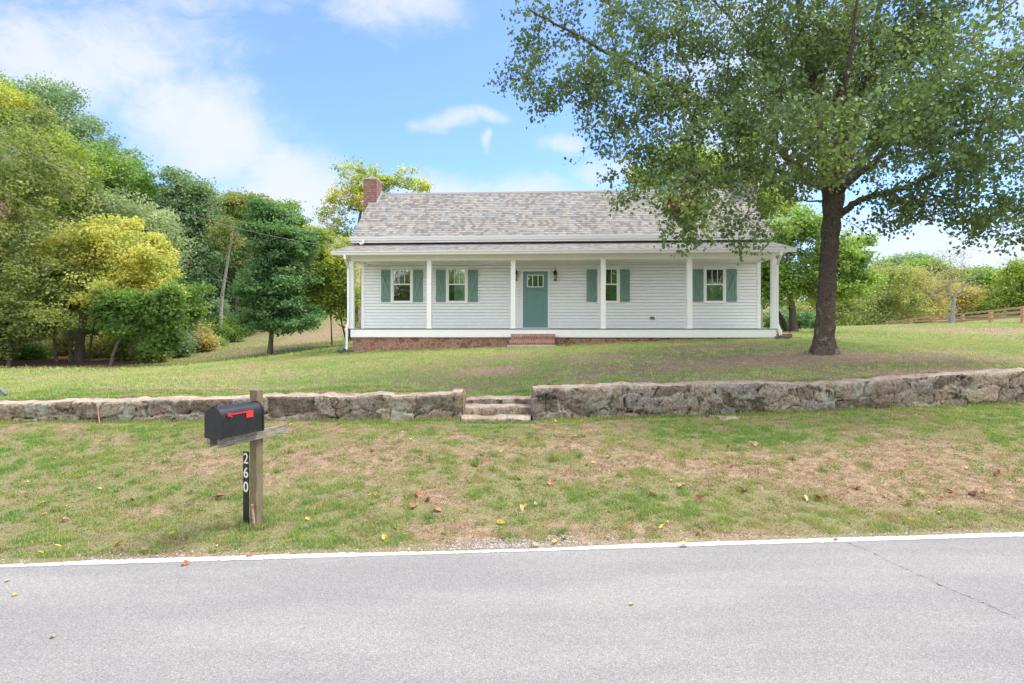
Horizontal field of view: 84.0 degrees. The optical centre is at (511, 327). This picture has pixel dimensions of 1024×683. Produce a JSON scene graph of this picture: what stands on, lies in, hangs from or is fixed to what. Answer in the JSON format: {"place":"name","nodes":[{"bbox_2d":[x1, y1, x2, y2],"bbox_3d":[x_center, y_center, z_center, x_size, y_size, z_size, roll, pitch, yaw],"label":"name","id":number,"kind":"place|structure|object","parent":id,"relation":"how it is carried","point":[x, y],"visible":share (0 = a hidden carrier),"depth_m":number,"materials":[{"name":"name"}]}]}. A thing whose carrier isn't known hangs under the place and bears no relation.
{"place":"outdoors","nodes":[
{"label":"outdoors","id":0,"kind":"place"},
{"bbox_2d":[0,536,1023,682],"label":"road","id":1,"kind":"structure","parent":0,"point":[838,612],"depth_m":4.01,"materials":[{"name":"grey asphalt"}]},
{"bbox_2d":[0,532,1023,567],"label":"edge line","id":2,"kind":"object","parent":1,"relation":"on","point":[401,553],"visible":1,"depth_m":5.22,"materials":[{"name":"paint"}]},
{"bbox_2d":[848,543,1015,617],"bbox_3d":[3.381,2.043,4.647,0.052,0.006,1.650,0,0,-13],"label":"road crack","id":3,"kind":"object","parent":1,"relation":"on","point":[944,586],"visible":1,"depth_m":4.33,"materials":[{"name":"black asphalt"}]},
{"bbox_2d":[0,178,1023,564],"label":"ground","id":4,"kind":"structure","parent":0,"point":[758,364],"depth_m":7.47,"materials":[{"name":"green plant"}]},
{"bbox_2d":[0,387,7,395],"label":"grey bar","id":5,"kind":"object","parent":4,"relation":"on","point":[3,392],"visible":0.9,"depth_m":10.58,"materials":[{"name":"grey metal"}]},
{"bbox_2d":[0,337,27,360],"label":"shrub","id":6,"kind":"object","parent":4,"relation":"on","point":[15,351],"visible":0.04,"depth_m":26.75,"materials":[{"name":"green plant"}]},
{"bbox_2d":[13,339,53,360],"bbox_3d":[-23.383,0.921,27.461,2.274,1.391,1.861,0,0,-30],"label":"shrub","id":7,"kind":"object","parent":4,"relation":"on","point":[33,351],"visible":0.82,"depth_m":27.33,"materials":[{"name":"green plant"}]},
{"bbox_2d":[0,70,68,151],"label":"broadleaf tree","id":8,"kind":"object","parent":4,"relation":"on","point":[18,99],"visible":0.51,"depth_m":30.95,"materials":[{"name":"green plant"}]},
{"bbox_2d":[9,255,61,348],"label":"slim tree","id":9,"kind":"object","parent":4,"relation":"on","point":[30,299],"visible":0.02,"depth_m":28.11,"materials":[{"name":"green plant"}]},
{"bbox_2d":[0,298,86,366],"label":"broadleaf tree","id":10,"kind":"object","parent":4,"relation":"on","point":[10,325],"visible":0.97,"depth_m":24.31,"materials":[{"name":"green plant"}]},
{"bbox_2d":[21,244,86,363],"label":"slim tree","id":11,"kind":"object","parent":4,"relation":"on","point":[68,286],"visible":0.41,"depth_m":25.69,"materials":[{"name":"green plant"}]},
{"bbox_2d":[0,95,109,333],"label":"broadleaf tree","id":12,"kind":"object","parent":4,"relation":"on","point":[21,184],"visible":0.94,"depth_m":25.64,"materials":[{"name":"green plant"}]},
{"bbox_2d":[34,331,76,354],"bbox_3d":[-23.532,0.806,29.569,2.657,1.442,2.343,0,0,-23],"label":"shrub","id":13,"kind":"object","parent":4,"relation":"on","point":[62,346],"visible":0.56,"depth_m":29.18,"materials":[{"name":"green plant"}]},
{"bbox_2d":[3,125,124,333],"bbox_3d":[-24.780,-4.748,31.032,6.755,12.374,3.751,0,0,0],"label":"broadleaf tree","id":14,"kind":"object","parent":4,"relation":"on","point":[79,150],"visible":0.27,"depth_m":30.76,"materials":[{"name":"green plant"}]},
{"bbox_2d":[0,70,140,176],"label":"broadleaf tree","id":15,"kind":"object","parent":4,"relation":"on","point":[55,94],"visible":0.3,"depth_m":43.37,"materials":[{"name":"green plant"}]},
{"bbox_2d":[49,249,106,362],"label":"slim tree","id":16,"kind":"object","parent":4,"relation":"on","point":[70,357],"visible":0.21,"depth_m":26.44,"materials":[{"name":"green plant"}]},
{"bbox_2d":[72,267,115,360],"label":"slim tree","id":17,"kind":"object","parent":4,"relation":"on","point":[89,352],"visible":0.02,"depth_m":27.46,"materials":[{"name":"brown plant"}]},
{"bbox_2d":[72,334,116,357],"bbox_3d":[-20.938,0.792,29.060,3.053,1.670,2.062,0,0,0],"label":"shrub","id":18,"kind":"object","parent":4,"relation":"on","point":[97,345],"visible":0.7,"depth_m":28.67,"materials":[{"name":"green plant"}]},
{"bbox_2d":[28,204,163,259],"bbox_3d":[-17.817,-4.828,21.499,0.008,3.497,9.820,0,0,24],"label":"service wire","id":19,"kind":"object","parent":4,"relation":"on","point":[90,232],"visible":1,"depth_m":23.10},
{"bbox_2d":[0,216,211,337],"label":"broadleaf tree","id":20,"kind":"object","parent":4,"relation":"on","point":[53,227],"visible":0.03,"depth_m":34.40,"materials":[{"name":"green plant"}]},
{"bbox_2d":[23,209,190,361],"bbox_3d":[-18.854,-1.858,26.810,7.038,7.254,4.356,0,0,0],"label":"maple tree","id":21,"kind":"object","parent":4,"relation":"on","point":[123,262],"visible":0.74,"depth_m":26.48,"materials":[{"name":"yellow plant"}]},
{"bbox_2d":[4,158,226,276],"bbox_3d":[-17.922,-5.373,25.000,0.008,5.245,16.428,0,0,13],"label":"service wire","id":22,"kind":"object","parent":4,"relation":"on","point":[100,214],"visible":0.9,"depth_m":24.58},
{"bbox_2d":[69,137,166,240],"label":"broadleaf tree","id":23,"kind":"object","parent":4,"relation":"on","point":[134,179],"visible":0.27,"depth_m":37.38,"materials":[{"name":"green plant"}]},
{"bbox_2d":[100,335,140,360],"bbox_3d":[-18.775,0.870,28.003,2.507,1.639,1.831,0,0,0],"label":"shrub","id":24,"kind":"object","parent":4,"relation":"on","point":[122,354],"visible":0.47,"depth_m":27.63,"materials":[{"name":"green plant"}]},
{"bbox_2d":[64,183,203,337],"bbox_3d":[-21.343,-3.298,32.189,7.524,9.509,3.862,0,0,0],"label":"willow tree","id":25,"kind":"object","parent":4,"relation":"on","point":[160,222],"visible":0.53,"depth_m":31.76,"materials":[{"name":"green plant"}]},
{"bbox_2d":[80,278,194,365],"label":"broadleaf tree","id":26,"kind":"object","parent":4,"relation":"on","point":[161,307],"visible":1,"depth_m":25.23,"materials":[{"name":"green plant"}]},
{"bbox_2d":[57,281,218,352],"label":"broadleaf tree","id":27,"kind":"object","parent":4,"relation":"on","point":[196,313],"visible":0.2,"depth_m":29.81,"materials":[{"name":"green plant"}]},
{"bbox_2d":[124,333,174,363],"bbox_3d":[-17.246,0.914,26.956,2.301,1.602,1.998,0,0,24],"label":"shrub","id":28,"kind":"object","parent":4,"relation":"on","point":[140,354],"visible":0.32,"depth_m":26.70,"materials":[{"name":"green plant"}]},
{"bbox_2d":[137,353,165,362],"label":"weed clump","id":29,"kind":"object","parent":4,"relation":"on","point":[150,359],"visible":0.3,"depth_m":26.84,"materials":[{"name":"green plant"}]},
{"bbox_2d":[164,346,183,357],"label":"weed clump","id":30,"kind":"object","parent":4,"relation":"on","point":[176,353],"visible":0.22,"depth_m":28.76,"materials":[{"name":"green plant"}]},
{"bbox_2d":[171,325,204,357],"bbox_3d":[-16.947,0.625,29.048,2.458,1.949,1.991,0,0,0],"label":"shrub","id":31,"kind":"object","parent":4,"relation":"on","point":[188,344],"visible":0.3,"depth_m":28.83,"materials":[{"name":"green plant"}]},
{"bbox_2d":[142,165,240,323],"bbox_3d":[-21.379,-5.016,38.046,5.918,11.839,4.030,0,0,0],"label":"oak tree","id":32,"kind":"object","parent":4,"relation":"on","point":[183,192],"visible":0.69,"depth_m":37.56,"materials":[{"name":"green plant"}]},
{"bbox_2d":[186,341,200,353],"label":"weed clump","id":33,"kind":"object","parent":4,"relation":"on","point":[192,350],"visible":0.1,"depth_m":30.38,"materials":[{"name":"green plant"}]},
{"bbox_2d":[194,314,214,332],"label":"shrub","id":34,"kind":"object","parent":4,"relation":"on","point":[203,322],"visible":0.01,"depth_m":34.20,"materials":[{"name":"green plant"}]},
{"bbox_2d":[189,330,224,351],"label":"shrub","id":35,"kind":"object","parent":4,"relation":"on","point":[208,343],"visible":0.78,"depth_m":30.76,"materials":[{"name":"yellow plant"}]},
{"bbox_2d":[189,320,224,344],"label":"shrub","id":36,"kind":"object","parent":4,"relation":"on","point":[202,329],"visible":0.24,"depth_m":32.95,"materials":[{"name":"yellow plant"}]},
{"bbox_2d":[189,241,247,313],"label":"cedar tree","id":37,"kind":"object","parent":4,"relation":"on","point":[231,303],"visible":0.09,"depth_m":40.53,"materials":[{"name":"green plant"}]},
{"bbox_2d":[204,313,236,345],"bbox_3d":[-18.924,0.128,36.053,2.692,2.216,2.304,0,0,0],"label":"shrub","id":38,"kind":"object","parent":4,"relation":"on","point":[224,332],"visible":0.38,"depth_m":35.90,"materials":[{"name":"green plant"}]},
{"bbox_2d":[215,336,227,346],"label":"weed clump","id":39,"kind":"object","parent":4,"relation":"on","point":[221,342],"visible":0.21,"depth_m":34.95,"materials":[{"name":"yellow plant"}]},
{"bbox_2d":[197,214,246,336],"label":"ash tree","id":40,"kind":"object","parent":4,"relation":"on","point":[229,221],"visible":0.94,"depth_m":35.90,"materials":[{"name":"green plant"}]},
{"bbox_2d":[222,331,241,341],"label":"weed clump","id":41,"kind":"object","parent":4,"relation":"on","point":[231,339],"visible":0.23,"depth_m":37.85,"materials":[{"name":"green plant"}]},
{"bbox_2d":[0,388,465,421],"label":"stone wall","id":42,"kind":"structure","parent":4,"relation":"on","point":[302,406],"depth_m":9.72,"materials":[{"name":"grey stone"}]},
{"bbox_2d":[97,401,99,422],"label":"dead vine","id":43,"kind":"object","parent":42,"relation":"attached to","point":[98,412],"visible":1,"depth_m":9.39,"materials":[{"name":"brown plant"}]},
{"bbox_2d":[217,309,251,341],"bbox_3d":[-18.806,-0.188,37.942,2.591,2.461,2.071,0,0,0],"label":"shrub","id":44,"kind":"object","parent":4,"relation":"on","point":[237,330],"visible":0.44,"depth_m":37.80,"materials":[{"name":"green plant"}]},
{"bbox_2d":[206,187,280,323],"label":"broadleaf tree","id":45,"kind":"object","parent":4,"relation":"on","point":[234,202],"visible":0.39,"depth_m":39.59,"materials":[{"name":"green plant"}]},
{"bbox_2d":[204,389,286,527],"bbox_3d":[-2.620,1.426,5.681,0.308,1.582,0.914,0,0,21],"label":"mailbox","id":46,"kind":"object","parent":4,"relation":"on","point":[230,425],"visible":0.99,"depth_m":5.63,"materials":[{"name":"black metal"}]},
{"bbox_2d":[204,406,223,439],"bbox_3d":[-2.755,0.876,5.265,0.216,0.303,0.042,0,0,21],"label":"door","id":47,"kind":"structure","parent":46,"relation":"in","point":[213,418],"depth_m":5.24,"materials":[{"name":"black metal"}]},
{"bbox_2d":[238,312,256,336],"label":"shrub","id":48,"kind":"object","parent":4,"relation":"on","point":[250,333],"visible":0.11,"depth_m":39.85,"materials":[{"name":"green plant"}]},
{"bbox_2d":[251,504,254,529],"bbox_3d":[-2.591,1.950,5.701,0.035,0.350,0.032,-3,0,0],"label":"rusty pipe","id":49,"kind":"object","parent":4,"relation":"on","point":[252,508],"visible":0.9,"depth_m":5.69,"materials":[{"name":"brown metal"}]},
{"bbox_2d":[221,194,330,355],"bbox_3d":[-10.670,-2.224,26.064,4.677,7.366,4.336,0,0,0],"label":"maple tree","id":50,"kind":"object","parent":4,"relation":"on","point":[268,293],"visible":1,"depth_m":25.31,"materials":[{"name":"green plant"}]},
{"bbox_2d":[272,197,313,260],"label":"broadleaf tree","id":51,"kind":"object","parent":4,"relation":"on","point":[296,205],"visible":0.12,"depth_m":41.61,"materials":[{"name":"green plant"}]},
{"bbox_2d":[305,276,335,345],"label":"young tree","id":52,"kind":"object","parent":4,"relation":"on","point":[331,324],"visible":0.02,"depth_m":28.97,"materials":[{"name":"brown plant"}]},
{"bbox_2d":[293,224,360,342],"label":"locust tree","id":53,"kind":"object","parent":4,"relation":"on","point":[333,297],"visible":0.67,"depth_m":27.67,"materials":[{"name":"green plant"}]},
{"bbox_2d":[337,350,352,352],"bbox_3d":[-5.701,0.823,19.424,0.440,0.090,0.300,0,0,-40],"label":"splash block","id":54,"kind":"object","parent":4,"relation":"on","point":[341,351],"depth_m":19.32,"materials":[{"name":"grey concrete"}]},
{"bbox_2d":[310,154,435,340],"bbox_3d":[-7.534,-4.208,30.947,6.903,10.187,2.814,0,0,0],"label":"walnut tree","id":55,"kind":"object","parent":4,"relation":"on","point":[356,190],"visible":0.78,"depth_m":30.75,"materials":[{"name":"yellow plant"}]},
{"bbox_2d":[416,489,422,496],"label":"fallen leaf","id":56,"kind":"object","parent":4,"relation":"on","point":[419,493],"visible":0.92,"depth_m":6.58,"materials":[{"name":"brown plant"}]},
{"bbox_2d":[461,395,530,422],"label":"stone steps","id":57,"kind":"structure","parent":4,"relation":"on","point":[508,408],"depth_m":10.11,"materials":[{"name":"grey stone"}]},
{"bbox_2d":[0,336,1023,422],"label":"lawn grass","id":58,"kind":"structure","parent":4,"relation":"on","point":[80,381],"depth_m":14.19,"materials":[{"name":"green plant"}]},
{"bbox_2d":[0,315,1023,373],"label":"lawn grass","id":59,"kind":"structure","parent":4,"relation":"on","point":[858,331],"depth_m":27.79,"materials":[{"name":"green plant"}]},
{"bbox_2d":[0,524,1023,562],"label":"gravel","id":60,"kind":"structure","parent":4,"relation":"on","point":[523,544],"depth_m":5.38,"materials":[{"name":"grey gravel"}]},
{"bbox_2d":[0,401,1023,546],"bbox_3d":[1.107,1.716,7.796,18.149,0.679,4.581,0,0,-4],"label":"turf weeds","id":61,"kind":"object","parent":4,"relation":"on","point":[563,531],"visible":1,"depth_m":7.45,"materials":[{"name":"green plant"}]},
{"bbox_2d":[507,334,555,347],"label":"brick steps","id":62,"kind":"structure","parent":4,"relation":"on","point":[534,340],"depth_m":18.74,"materials":[{"name":"brick"}]},
{"bbox_2d":[547,478,554,484],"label":"fallen leaf","id":63,"kind":"object","parent":4,"relation":"on","point":[550,481],"visible":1,"depth_m":6.97,"materials":[{"name":"brown plant"}]},
{"bbox_2d":[330,172,796,351],"bbox_3d":[1.738,-2.045,22.399,15.741,7.990,7.476,0,0,3],"label":"farmhouse","id":64,"kind":"object","parent":4,"relation":"on","point":[466,269],"visible":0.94,"depth_m":20.73,"materials":[{"name":"white wood"}]},
{"bbox_2d":[1,142,343,247],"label":"service wire","id":65,"kind":"object","parent":64,"relation":"attached to","point":[162,206],"visible":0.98,"depth_m":18.02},
{"bbox_2d":[390,266,412,302],"bbox_3d":[-4.096,-1.588,21.147,0.862,1.380,0.069,0,0,3],"label":"window","id":66,"kind":"structure","parent":64,"relation":"in","point":[401,276],"depth_m":21.16,"materials":[{"name":"white glass"}]},
{"bbox_2d":[445,266,467,302],"bbox_3d":[-2.040,-1.579,21.029,0.834,1.373,0.069,0,0,3],"label":"window","id":67,"kind":"structure","parent":64,"relation":"in","point":[456,276],"depth_m":21.04,"materials":[{"name":"white glass"}]},
{"bbox_2d":[523,271,547,327],"bbox_3d":[0.858,-1.026,20.854,0.908,2.057,0.082,0,0,3],"label":"door","id":68,"kind":"structure","parent":64,"relation":"in","point":[535,283],"depth_m":20.87,"materials":[{"name":"paint"}]},
{"bbox_2d":[597,266,619,302],"bbox_3d":[3.516,-1.555,20.708,0.828,1.354,0.069,0,0,3],"label":"window","id":69,"kind":"structure","parent":64,"relation":"in","point":[612,272],"depth_m":20.72,"materials":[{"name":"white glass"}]},
{"bbox_2d":[703,266,726,302],"bbox_3d":[7.302,-1.539,20.490,0.820,1.341,0.069,0,0,3],"label":"window","id":70,"kind":"structure","parent":64,"relation":"in","point":[714,277],"depth_m":20.50,"materials":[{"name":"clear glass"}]},
{"bbox_2d":[694,495,705,500],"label":"fallen leaf","id":71,"kind":"object","parent":4,"relation":"on","point":[699,497],"visible":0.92,"depth_m":6.54,"materials":[{"name":"brown plant"}]},
{"bbox_2d":[621,133,817,220],"bbox_3d":[12.136,-5.680,33.812,11.449,11.948,5.228,0,0,0],"label":"broadleaf tree","id":72,"kind":"object","parent":4,"relation":"on","point":[784,209],"visible":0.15,"depth_m":33.24,"materials":[{"name":"green plant"}]},
{"bbox_2d":[717,416,738,419],"bbox_3d":[3.815,1.601,10.025,0.350,0.068,0.198,0,0,-4],"label":"flat stone","id":73,"kind":"object","parent":4,"relation":"on","point":[728,417],"visible":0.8,"depth_m":9.99,"materials":[{"name":"grey stone"}]},
{"bbox_2d":[748,441,757,445],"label":"fallen leaf","id":74,"kind":"object","parent":4,"relation":"on","point":[754,443],"visible":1,"depth_m":8.46,"materials":[{"name":"brown plant"}]},
{"bbox_2d":[483,0,1023,354],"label":"shade tree","id":75,"kind":"object","parent":4,"relation":"on","point":[836,174],"visible":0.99,"depth_m":12.12,"materials":[{"name":"green plant"}]},
{"bbox_2d":[530,367,1023,419],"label":"stone wall","id":76,"kind":"structure","parent":4,"relation":"on","point":[629,399],"depth_m":10.37,"materials":[{"name":"grey stone"}]},
{"bbox_2d":[761,254,794,330],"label":"maple tree","id":77,"kind":"object","parent":4,"relation":"on","point":[784,325],"visible":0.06,"depth_m":28.08,"materials":[{"name":"green plant"}]},
{"bbox_2d":[775,336,789,338],"bbox_3d":[8.836,0.339,18.586,0.440,0.090,0.300,0,0,30],"label":"splash block","id":78,"kind":"object","parent":4,"relation":"on","point":[783,337],"depth_m":18.52,"materials":[{"name":"grey concrete"}]},
{"bbox_2d":[776,333,800,338],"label":"side steps","id":79,"kind":"structure","parent":4,"relation":"on","point":[785,334],"depth_m":19.21,"materials":[{"name":"brick"}]},
{"bbox_2d":[763,307,842,328],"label":"hedge tree","id":80,"kind":"object","parent":4,"relation":"on","point":[805,318],"visible":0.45,"depth_m":35.69,"materials":[{"name":"green plant"}]},
{"bbox_2d":[761,203,895,331],"bbox_3d":[13.834,-2.811,27.526,8.360,6.410,3.215,0,0,0],"label":"maple tree","id":81,"kind":"object","parent":4,"relation":"on","point":[850,284],"visible":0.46,"depth_m":27.03,"materials":[{"name":"green plant"}]},
{"bbox_2d":[779,295,883,325],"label":"broadleaf tree","id":82,"kind":"object","parent":4,"relation":"on","point":[848,310],"visible":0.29,"depth_m":59.78,"materials":[{"name":"green plant"}]},
{"bbox_2d":[846,259,940,325],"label":"broadleaf tree","id":83,"kind":"object","parent":4,"relation":"on","point":[893,296],"visible":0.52,"depth_m":64.27,"materials":[{"name":"green plant"}]},
{"bbox_2d":[868,249,944,268],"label":"broadleaf tree","id":84,"kind":"object","parent":4,"relation":"on","point":[897,258],"visible":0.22,"depth_m":135.85,"materials":[{"name":"green plant"}]},
{"bbox_2d":[870,263,966,323],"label":"broadleaf tree","id":85,"kind":"object","parent":4,"relation":"on","point":[927,289],"visible":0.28,"depth_m":71.04,"materials":[{"name":"green plant"}]},
{"bbox_2d":[890,255,959,285],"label":"broadleaf tree","id":86,"kind":"object","parent":4,"relation":"on","point":[921,263],"visible":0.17,"depth_m":106.99,"materials":[{"name":"green plant"}]},
{"bbox_2d":[870,306,1023,324],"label":"rail fence","id":87,"kind":"object","parent":4,"relation":"on","point":[962,317],"visible":0.67,"depth_m":46.54,"materials":[{"name":"brown wood"}]},
{"bbox_2d":[912,243,985,322],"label":"bare tree","id":88,"kind":"object","parent":4,"relation":"on","point":[951,319],"visible":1,"depth_m":46.89,"materials":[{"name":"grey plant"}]},
{"bbox_2d":[912,278,991,318],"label":"broadleaf tree","id":89,"kind":"object","parent":4,"relation":"on","point":[962,304],"visible":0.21,"depth_m":77.92,"materials":[{"name":"green plant"}]},
{"bbox_2d":[927,263,1001,283],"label":"broadleaf tree","id":90,"kind":"object","parent":4,"relation":"on","point":[960,274],"visible":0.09,"depth_m":100.42,"materials":[{"name":"green plant"}]},
{"bbox_2d":[968,491,976,494],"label":"fallen leaf","id":91,"kind":"object","parent":4,"relation":"on","point":[972,493],"visible":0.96,"depth_m":6.69,"materials":[{"name":"brown plant"}]},
{"bbox_2d":[948,266,1006,315],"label":"broadleaf tree","id":92,"kind":"object","parent":4,"relation":"on","point":[987,277],"visible":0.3,"depth_m":83.17,"materials":[{"name":"green plant"}]},
{"bbox_2d":[967,257,1023,315],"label":"broadleaf tree","id":93,"kind":"object","parent":4,"relation":"on","point":[1012,287],"visible":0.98,"depth_m":74.98,"materials":[{"name":"green plant"}]},
{"bbox_2d":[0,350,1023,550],"bbox_3d":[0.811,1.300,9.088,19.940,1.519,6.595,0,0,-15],"label":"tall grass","id":94,"kind":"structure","parent":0,"point":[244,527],"depth_m":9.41,"materials":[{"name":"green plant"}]},
{"bbox_2d":[0,0,1023,300],"label":"sky","id":95,"kind":"structure","parent":0,"point":[257,96],"materials":[{"name":"blue"}]}
]}

